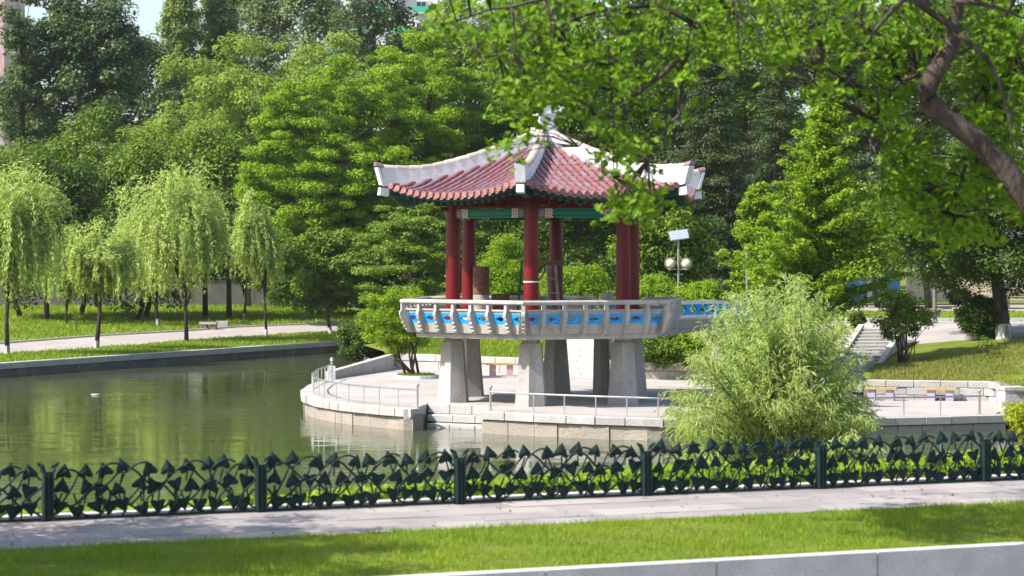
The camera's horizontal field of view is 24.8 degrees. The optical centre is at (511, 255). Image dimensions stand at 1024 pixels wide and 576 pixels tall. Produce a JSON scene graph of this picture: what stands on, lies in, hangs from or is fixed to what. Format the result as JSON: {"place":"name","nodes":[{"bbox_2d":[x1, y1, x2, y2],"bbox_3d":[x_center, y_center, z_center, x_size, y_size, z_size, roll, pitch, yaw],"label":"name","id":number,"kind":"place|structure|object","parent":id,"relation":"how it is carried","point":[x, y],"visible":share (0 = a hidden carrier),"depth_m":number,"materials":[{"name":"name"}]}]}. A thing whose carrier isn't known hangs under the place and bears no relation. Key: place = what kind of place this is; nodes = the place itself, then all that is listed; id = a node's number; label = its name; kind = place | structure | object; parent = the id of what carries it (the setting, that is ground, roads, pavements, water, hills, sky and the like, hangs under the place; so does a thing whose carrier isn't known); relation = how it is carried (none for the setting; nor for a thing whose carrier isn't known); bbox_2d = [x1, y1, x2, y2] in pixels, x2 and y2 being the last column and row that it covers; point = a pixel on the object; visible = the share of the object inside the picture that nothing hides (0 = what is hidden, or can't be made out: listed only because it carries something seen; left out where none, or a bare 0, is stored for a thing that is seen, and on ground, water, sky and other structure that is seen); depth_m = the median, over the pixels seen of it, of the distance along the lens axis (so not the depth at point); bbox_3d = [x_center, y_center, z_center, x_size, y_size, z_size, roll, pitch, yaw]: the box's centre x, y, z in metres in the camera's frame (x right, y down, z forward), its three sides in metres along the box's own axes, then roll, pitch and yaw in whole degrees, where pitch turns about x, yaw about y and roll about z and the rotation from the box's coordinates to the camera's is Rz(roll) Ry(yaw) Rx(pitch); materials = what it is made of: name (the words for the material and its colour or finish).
{"place":"outdoors","nodes":[
{"label":"outdoors","id":0,"kind":"place"},
{"bbox_2d":[0,323,343,352],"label":"path","id":1,"kind":"structure","parent":0,"point":[86,342],"depth_m":130.72,"materials":[{"name":"concrete"}]},
{"bbox_2d":[473,266,488,294],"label":"drum","id":2,"kind":"object","parent":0,"point":[480,280],"visible":1,"depth_m":76.58,"materials":[{"name":"wood"}]},
{"bbox_2d":[0,340,1022,509],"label":"water","id":3,"kind":"structure","parent":0,"point":[176,415],"depth_m":69.50,"materials":[{"name":"green liquid"}]},
{"bbox_2d":[0,480,1023,548],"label":"pavement","id":4,"kind":"structure","parent":0,"point":[242,524],"depth_m":28.85,"materials":[{"name":"grey concrete"}]},
{"bbox_2d":[0,429,1023,522],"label":"iron fence","id":5,"kind":"object","parent":4,"relation":"on","point":[648,484],"visible":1,"depth_m":30.19,"materials":[{"name":"metal"}]},
{"bbox_2d":[0,496,1023,575],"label":"verge","id":6,"kind":"structure","parent":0,"point":[693,524],"depth_m":25.47,"materials":[{"name":"green plant"}]},
{"bbox_2d":[420,0,1023,256],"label":"street tree","id":7,"kind":"object","parent":6,"relation":"on","point":[998,169],"visible":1,"depth_m":26.39,"materials":[{"name":"green plant"}]},
{"bbox_2d":[0,269,1023,391],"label":"ground","id":8,"kind":"structure","parent":0,"point":[928,348],"depth_m":88.32,"materials":[{"name":"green plant"}]},
{"bbox_2d":[0,0,24,153],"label":"apartment building","id":9,"kind":"structure","parent":8,"relation":"on","point":[4,61],"depth_m":330.80,"materials":[{"name":"pink paint"}]},
{"bbox_2d":[0,0,72,158],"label":"broadleaf tree","id":10,"kind":"object","parent":8,"relation":"on","point":[18,87],"visible":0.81,"depth_m":191.33,"materials":[{"name":"green plant"}]},
{"bbox_2d":[0,136,83,316],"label":"broadleaf tree","id":11,"kind":"object","parent":8,"relation":"on","point":[16,158],"visible":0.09,"depth_m":157.28,"materials":[{"name":"green plant"}]},
{"bbox_2d":[0,151,88,353],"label":"willow tree","id":12,"kind":"object","parent":8,"relation":"on","point":[24,240],"visible":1,"depth_m":109.52,"materials":[{"name":"green plant"}]},
{"bbox_2d":[0,146,117,320],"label":"broadleaf tree","id":13,"kind":"object","parent":8,"relation":"on","point":[70,182],"visible":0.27,"depth_m":151.79,"materials":[{"name":"green plant"}]},
{"bbox_2d":[29,220,93,322],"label":"willow tree","id":14,"kind":"object","parent":8,"relation":"on","point":[67,292],"visible":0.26,"depth_m":146.08,"materials":[{"name":"green plant"}]},
{"bbox_2d":[0,0,157,203],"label":"broadleaf tree","id":15,"kind":"object","parent":8,"relation":"on","point":[99,41],"visible":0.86,"depth_m":192.70,"materials":[{"name":"green plant"}]},
{"bbox_2d":[36,97,143,315],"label":"broadleaf tree","id":16,"kind":"object","parent":8,"relation":"on","point":[81,143],"visible":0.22,"depth_m":158.40,"materials":[{"name":"green plant"}]},
{"bbox_2d":[60,215,146,348],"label":"willow tree","id":17,"kind":"object","parent":8,"relation":"on","point":[110,261],"visible":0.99,"depth_m":115.92,"materials":[{"name":"green plant"}]},
{"bbox_2d":[101,211,172,324],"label":"willow tree","id":18,"kind":"object","parent":8,"relation":"on","point":[148,296],"visible":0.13,"depth_m":144.85,"materials":[{"name":"green plant"}]},
{"bbox_2d":[82,186,193,320],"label":"broadleaf tree","id":19,"kind":"object","parent":8,"relation":"on","point":[113,223],"visible":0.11,"depth_m":150.51,"materials":[{"name":"green plant"}]},
{"bbox_2d":[78,119,199,317],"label":"broadleaf tree","id":20,"kind":"object","parent":8,"relation":"on","point":[131,166],"visible":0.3,"depth_m":153.85,"materials":[{"name":"green plant"}]},
{"bbox_2d":[84,32,198,167],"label":"broadleaf tree","id":21,"kind":"object","parent":8,"relation":"on","point":[139,105],"visible":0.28,"depth_m":213.33,"materials":[{"name":"green plant"}]},
{"bbox_2d":[0,277,302,305],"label":"boundary wall","id":22,"kind":"structure","parent":8,"relation":"on","point":[217,292],"depth_m":183.72,"materials":[{"name":"concrete"}]},
{"bbox_2d":[0,330,338,361],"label":"grass","id":23,"kind":"structure","parent":8,"relation":"on","point":[208,343],"depth_m":118.73,"materials":[{"name":"plant"}]},
{"bbox_2d":[103,153,236,340],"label":"willow tree","id":24,"kind":"object","parent":8,"relation":"on","point":[182,241],"visible":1,"depth_m":125.26,"materials":[{"name":"green plant"}]},
{"bbox_2d":[0,340,343,377],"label":"retaining wall","id":25,"kind":"structure","parent":8,"relation":"on","point":[46,366],"depth_m":112.48,"materials":[{"name":"concrete"}]},
{"bbox_2d":[0,321,346,343],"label":"path kerb","id":26,"kind":"structure","parent":8,"relation":"on","point":[45,339],"depth_m":136.03,"materials":[{"name":"concrete"}]},
{"bbox_2d":[0,303,358,341],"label":"grass","id":27,"kind":"structure","parent":8,"relation":"on","point":[36,313],"depth_m":152.74,"materials":[{"name":"green plant"}]},
{"bbox_2d":[151,0,209,129],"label":"redwood tree","id":28,"kind":"object","parent":8,"relation":"on","point":[181,27],"visible":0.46,"depth_m":230.91,"materials":[{"name":"green plant"}]},
{"bbox_2d":[139,116,259,316],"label":"broadleaf tree","id":29,"kind":"object","parent":8,"relation":"on","point":[226,155],"visible":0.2,"depth_m":154.87,"materials":[{"name":"green plant"}]},
{"bbox_2d":[112,27,329,306],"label":"broadleaf tree","id":30,"kind":"object","parent":8,"relation":"on","point":[243,104],"visible":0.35,"depth_m":174.75,"materials":[{"name":"green plant"}]},
{"bbox_2d":[193,0,260,276],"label":"redwood tree","id":31,"kind":"object","parent":8,"relation":"on","point":[220,16],"visible":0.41,"depth_m":234.78,"materials":[{"name":"green plant"}]},
{"bbox_2d":[169,181,285,318],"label":"broadleaf tree","id":32,"kind":"object","parent":8,"relation":"on","point":[232,206],"visible":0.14,"depth_m":151.70,"materials":[{"name":"green plant"}]},
{"bbox_2d":[216,226,253,319],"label":"willow tree","id":33,"kind":"object","parent":8,"relation":"on","point":[243,289],"visible":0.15,"depth_m":151.90,"materials":[{"name":"green plant"}]},
{"bbox_2d":[215,187,287,336],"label":"willow tree","id":34,"kind":"object","parent":8,"relation":"on","point":[256,234],"visible":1,"depth_m":130.72,"materials":[{"name":"green plant"}]},
{"bbox_2d":[234,0,298,106],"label":"poplar tree","id":35,"kind":"object","parent":8,"relation":"on","point":[253,17],"visible":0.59,"depth_m":247.85,"materials":[{"name":"green plant"}]},
{"bbox_2d":[269,109,340,240],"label":"broadleaf tree","id":36,"kind":"object","parent":8,"relation":"on","point":[293,164],"visible":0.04,"depth_m":200.50,"materials":[{"name":"green plant"}]},
{"bbox_2d":[264,0,353,105],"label":"poplar tree","id":37,"kind":"object","parent":8,"relation":"on","point":[316,11],"visible":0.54,"depth_m":246.30,"materials":[{"name":"green plant"}]},
{"bbox_2d":[246,226,388,333],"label":"broadleaf tree","id":38,"kind":"object","parent":8,"relation":"on","point":[320,278],"visible":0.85,"depth_m":134.26,"materials":[{"name":"green plant"}]},
{"bbox_2d":[233,53,429,315],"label":"silk tree","id":39,"kind":"object","parent":8,"relation":"on","point":[331,209],"visible":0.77,"depth_m":144.06,"materials":[{"name":"green plant"}]},
{"bbox_2d":[285,30,382,177],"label":"broadleaf tree","id":40,"kind":"object","parent":8,"relation":"on","point":[320,50],"visible":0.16,"depth_m":179.22,"materials":[{"name":"green plant"}]},
{"bbox_2d":[335,314,383,363],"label":"shrub","id":41,"kind":"object","parent":8,"relation":"on","point":[349,338],"visible":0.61,"depth_m":102.41,"materials":[{"name":"green plant"}]},
{"bbox_2d":[293,217,445,313],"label":"broadleaf tree","id":42,"kind":"object","parent":8,"relation":"on","point":[402,279],"visible":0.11,"depth_m":159.65,"materials":[{"name":"green plant"}]},
{"bbox_2d":[325,0,425,128],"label":"poplar tree","id":43,"kind":"object","parent":8,"relation":"on","point":[381,20],"visible":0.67,"depth_m":223.72,"materials":[{"name":"green plant"}]},
{"bbox_2d":[325,0,455,276],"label":"apartment building","id":44,"kind":"structure","parent":8,"relation":"on","point":[420,7],"depth_m":340.00,"materials":[{"name":"white paint"}]},
{"bbox_2d":[332,29,507,296],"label":"silk tree","id":45,"kind":"object","parent":8,"relation":"on","point":[433,140],"visible":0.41,"depth_m":148.51,"materials":[{"name":"green plant"}]},
{"bbox_2d":[348,202,492,296],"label":"silk tree","id":46,"kind":"object","parent":8,"relation":"on","point":[406,246],"visible":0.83,"depth_m":117.18,"materials":[{"name":"green plant"}]},
{"bbox_2d":[397,0,516,136],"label":"broadleaf tree","id":47,"kind":"object","parent":8,"relation":"on","point":[452,52],"visible":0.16,"depth_m":203.33,"materials":[{"name":"green plant"}]},
{"bbox_2d":[372,327,545,357],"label":"grass","id":48,"kind":"structure","parent":8,"relation":"on","point":[503,348],"depth_m":95.87,"materials":[{"name":"plant"}]},
{"bbox_2d":[476,233,523,300],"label":"shrub","id":49,"kind":"object","parent":8,"relation":"on","point":[504,273],"visible":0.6,"depth_m":100.54,"materials":[{"name":"green plant"}]},
{"bbox_2d":[459,101,576,257],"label":"silk tree","id":50,"kind":"object","parent":8,"relation":"on","point":[499,130],"visible":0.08,"depth_m":149.69,"materials":[{"name":"green plant"}]},
{"bbox_2d":[460,208,592,269],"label":"broadleaf tree","id":51,"kind":"object","parent":8,"relation":"on","point":[483,244],"visible":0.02,"depth_m":119.52,"materials":[{"name":"green plant"}]},
{"bbox_2d":[472,0,610,262],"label":"broadleaf tree","id":52,"kind":"object","parent":8,"relation":"on","point":[554,10],"visible":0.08,"depth_m":188.25,"materials":[{"name":"green plant"}]},
{"bbox_2d":[539,262,615,299],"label":"shrub","id":53,"kind":"object","parent":8,"relation":"on","point":[577,280],"visible":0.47,"depth_m":103.44,"materials":[{"name":"green plant"}]},
{"bbox_2d":[509,104,652,290],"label":"broadleaf tree","id":54,"kind":"object","parent":8,"relation":"on","point":[586,239],"visible":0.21,"depth_m":115.01,"materials":[{"name":"green plant"}]},
{"bbox_2d":[572,0,706,163],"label":"broadleaf tree","id":55,"kind":"object","parent":8,"relation":"on","point":[639,12],"visible":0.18,"depth_m":176.41,"materials":[{"name":"green plant"}]},
{"bbox_2d":[604,87,706,163],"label":"broadleaf tree","id":56,"kind":"object","parent":8,"relation":"on","point":[643,122],"visible":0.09,"depth_m":198.49,"materials":[{"name":"green plant"}]},
{"bbox_2d":[639,273,683,308],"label":"shrub","id":57,"kind":"object","parent":8,"relation":"on","point":[658,286],"visible":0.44,"depth_m":100.45,"materials":[{"name":"green plant"}]},
{"bbox_2d":[643,334,683,369],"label":"shrub","id":58,"kind":"object","parent":8,"relation":"on","point":[660,348],"visible":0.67,"depth_m":88.64,"materials":[{"name":"green plant"}]},
{"bbox_2d":[591,186,738,289],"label":"broadleaf tree","id":59,"kind":"object","parent":8,"relation":"on","point":[611,271],"visible":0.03,"depth_m":188.73,"materials":[{"name":"green plant"}]},
{"bbox_2d":[605,187,727,287],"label":"broadleaf tree","id":60,"kind":"object","parent":8,"relation":"on","point":[658,244],"visible":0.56,"depth_m":109.05,"materials":[{"name":"green plant"}]},
{"bbox_2d":[664,229,691,292],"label":"street lamp","id":61,"kind":"object","parent":8,"relation":"on","point":[678,235],"visible":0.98,"depth_m":99.95,"materials":[{"name":"metal"}]},
{"bbox_2d":[671,332,705,365],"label":"shrub","id":62,"kind":"object","parent":8,"relation":"on","point":[689,345],"visible":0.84,"depth_m":88.52,"materials":[{"name":"green plant"}]},
{"bbox_2d":[671,279,731,318],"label":"shrub","id":63,"kind":"object","parent":8,"relation":"on","point":[700,290],"visible":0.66,"depth_m":98.61,"materials":[{"name":"green plant"}]},
{"bbox_2d":[651,39,761,294],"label":"pine tree","id":64,"kind":"object","parent":8,"relation":"on","point":[712,152],"visible":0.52,"depth_m":127.47,"materials":[{"name":"green plant"}]},
{"bbox_2d":[669,0,816,248],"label":"broadleaf tree","id":65,"kind":"object","parent":8,"relation":"on","point":[743,85],"visible":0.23,"depth_m":180.39,"materials":[{"name":"green plant"}]},
{"bbox_2d":[718,181,783,311],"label":"ginkgo tree","id":66,"kind":"object","parent":8,"relation":"on","point":[753,204],"visible":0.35,"depth_m":105.68,"materials":[{"name":"green plant"}]},
{"bbox_2d":[732,65,804,250],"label":"pine tree","id":67,"kind":"object","parent":8,"relation":"on","point":[769,142],"visible":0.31,"depth_m":137.65,"materials":[{"name":"green plant"}]},
{"bbox_2d":[714,96,915,321],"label":"ginkgo tree","id":68,"kind":"object","parent":8,"relation":"on","point":[813,246],"visible":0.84,"depth_m":83.41,"materials":[{"name":"green plant"}]},
{"bbox_2d":[772,0,879,149],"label":"broadleaf tree","id":69,"kind":"object","parent":8,"relation":"on","point":[815,23],"visible":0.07,"depth_m":196.57,"materials":[{"name":"green plant"}]},
{"bbox_2d":[775,27,895,303],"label":"pine tree","id":70,"kind":"object","parent":8,"relation":"on","point":[861,161],"visible":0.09,"depth_m":131.38,"materials":[{"name":"green plant"}]},
{"bbox_2d":[833,179,890,307],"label":"broadleaf tree","id":71,"kind":"object","parent":8,"relation":"on","point":[863,203],"visible":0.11,"depth_m":124.34,"materials":[{"name":"green plant"}]},
{"bbox_2d":[812,0,966,275],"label":"broadleaf tree","id":72,"kind":"object","parent":8,"relation":"on","point":[936,136],"visible":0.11,"depth_m":170.38,"materials":[{"name":"green plant"}]},
{"bbox_2d":[864,200,932,307],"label":"broadleaf tree","id":73,"kind":"object","parent":8,"relation":"on","point":[899,265],"visible":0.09,"depth_m":121.82,"materials":[{"name":"green plant"}]},
{"bbox_2d":[869,289,938,363],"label":"shrub","id":74,"kind":"object","parent":8,"relation":"on","point":[901,309],"visible":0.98,"depth_m":84.27,"materials":[{"name":"green plant"}]},
{"bbox_2d":[868,340,1023,386],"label":"grass","id":75,"kind":"structure","parent":8,"relation":"on","point":[894,370],"depth_m":81.47,"materials":[{"name":"plant"}]},
{"bbox_2d":[872,137,1023,339],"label":"broadleaf tree","id":76,"kind":"object","parent":8,"relation":"on","point":[961,264],"visible":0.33,"depth_m":88.10,"materials":[{"name":"green plant"}]},
{"bbox_2d":[923,0,1023,234],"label":"broadleaf tree","id":77,"kind":"object","parent":8,"relation":"on","point":[951,84],"visible":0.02,"depth_m":163.95,"materials":[{"name":"green plant"}]},
{"bbox_2d":[954,293,1010,339],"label":"shrub","id":78,"kind":"object","parent":8,"relation":"on","point":[972,319],"visible":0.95,"depth_m":89.08,"materials":[{"name":"green plant"}]},
{"bbox_2d":[25,0,1023,268],"label":"sky","id":79,"kind":"structure","parent":0,"point":[149,10],"materials":[{"name":"white"}]},
{"bbox_2d":[314,369,1004,417],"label":"terrace","id":80,"kind":"structure","parent":0,"point":[498,382],"depth_m":76.37,"materials":[{"name":"concrete"}]},
{"bbox_2d":[326,354,394,378],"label":"parapet wall","id":81,"kind":"structure","parent":80,"relation":"on","point":[381,363],"depth_m":92.10,"materials":[{"name":"concrete"}]},
{"bbox_2d":[300,379,422,430],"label":"terrace wall","id":82,"kind":"structure","parent":80,"relation":"attached to","point":[343,412],"depth_m":72.89,"materials":[{"name":"white stone"}]},
{"bbox_2d":[311,359,418,408],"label":"handrail","id":83,"kind":"object","parent":80,"relation":"on","point":[363,386],"visible":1,"depth_m":74.66,"materials":[{"name":"metal"}]},
{"bbox_2d":[354,284,433,374],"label":"tree","id":84,"kind":"object","parent":80,"relation":"on","point":[385,334],"visible":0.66,"depth_m":88.43,"materials":[{"name":"green plant"}]},
{"bbox_2d":[404,402,494,430],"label":"water steps","id":85,"kind":"structure","parent":80,"relation":"on","point":[466,415],"depth_m":72.37,"materials":[{"name":"white stone"}]},
{"bbox_2d":[394,354,543,373],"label":"wall","id":86,"kind":"structure","parent":80,"relation":"on","point":[428,361],"depth_m":94.60,"materials":[{"name":"white stone"}]},
{"bbox_2d":[373,105,705,406],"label":"pavilion","id":87,"kind":"structure","parent":80,"relation":"on","point":[465,189],"depth_m":73.23,"materials":[{"name":"stone"}]},
{"bbox_2d":[538,261,563,321],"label":"trestle","id":88,"kind":"object","parent":87,"relation":"on","point":[549,292],"visible":0.59,"depth_m":76.60,"materials":[{"name":"brown wood"}]},
{"bbox_2d":[567,339,612,376],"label":"stone stairs","id":89,"kind":"structure","parent":80,"relation":"on","point":[580,356],"depth_m":91.22,"materials":[{"name":"white stone"}]},
{"bbox_2d":[596,300,785,384],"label":"footbridge","id":90,"kind":"object","parent":80,"relation":"on","point":[686,323],"visible":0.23,"depth_m":80.66,"materials":[{"name":"concrete"}]},
{"bbox_2d":[610,361,820,385],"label":"wall","id":91,"kind":"structure","parent":80,"relation":"on","point":[673,371],"depth_m":89.01,"materials":[{"name":"concrete"}]},
{"bbox_2d":[481,411,1006,440],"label":"terrace wall","id":92,"kind":"structure","parent":80,"relation":"attached to","point":[574,426],"depth_m":68.51,"materials":[{"name":"white stone"}]},
{"bbox_2d":[488,385,980,417],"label":"handrail","id":93,"kind":"object","parent":92,"relation":"on","point":[940,397],"visible":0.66,"depth_m":69.36,"materials":[{"name":"metal"}]},
{"bbox_2d":[819,324,905,396],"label":"stone stairs","id":94,"kind":"structure","parent":80,"relation":"on","point":[876,346],"depth_m":87.73,"materials":[{"name":"white stone"}]},
{"bbox_2d":[867,379,1023,422],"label":"wall","id":95,"kind":"structure","parent":80,"relation":"on","point":[997,393],"depth_m":77.95,"materials":[{"name":"white stone"}]},
{"bbox_2d":[682,309,1023,320],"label":"grass","id":96,"kind":"structure","parent":0,"point":[948,314],"depth_m":108.98,"materials":[{"name":"plant"}]},
{"bbox_2d":[699,321,1023,359],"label":"path","id":97,"kind":"structure","parent":0,"point":[942,331],"depth_m":92.69,"materials":[{"name":"concrete"}]},
{"bbox_2d":[731,305,1023,310],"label":"path","id":98,"kind":"structure","parent":0,"point":[949,307],"depth_m":125.19,"materials":[{"name":"concrete"}]},
{"bbox_2d":[906,272,1023,301],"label":"boundary wall","id":99,"kind":"structure","parent":0,"point":[917,292],"depth_m":141.85,"materials":[{"name":"concrete"}]},
{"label":"near bank","id":100,"kind":"structure","parent":0,"visible":0},
{"bbox_2d":[1,448,1023,514],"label":"ground cover","id":101,"kind":"object","parent":100,"relation":"on","point":[628,475],"visible":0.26,"depth_m":31.97,"materials":[{"name":"green plant"}]},
{"bbox_2d":[653,271,891,484],"bbox_3d":[4.784,2.900,43.068,4.292,5.247,6.330,0,0,0],"label":"willow bush","id":102,"kind":"object","parent":100,"relation":"on","point":[777,393],"visible":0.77,"depth_m":42.19,"materials":[{"name":"green plant"}]},
{"bbox_2d":[996,401,1023,446],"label":"shrub","id":103,"kind":"object","parent":100,"relation":"on","point":[1015,410],"visible":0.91,"depth_m":40.88,"materials":[{"name":"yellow plant"}]},
{"label":"sidewalk","id":104,"kind":"structure","parent":0,"visible":0},
{"bbox_2d":[0,474,1023,522],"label":"path kerb","id":105,"kind":"structure","parent":104,"relation":"on","point":[220,508],"depth_m":30.15,"materials":[{"name":"concrete"}]},
{"label":"road","id":106,"kind":"structure","parent":0,"visible":0},
{"bbox_2d":[394,542,1023,575],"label":"kerb","id":107,"kind":"structure","parent":106,"relation":"on","point":[998,559],"depth_m":24.42,"materials":[{"name":"concrete"}]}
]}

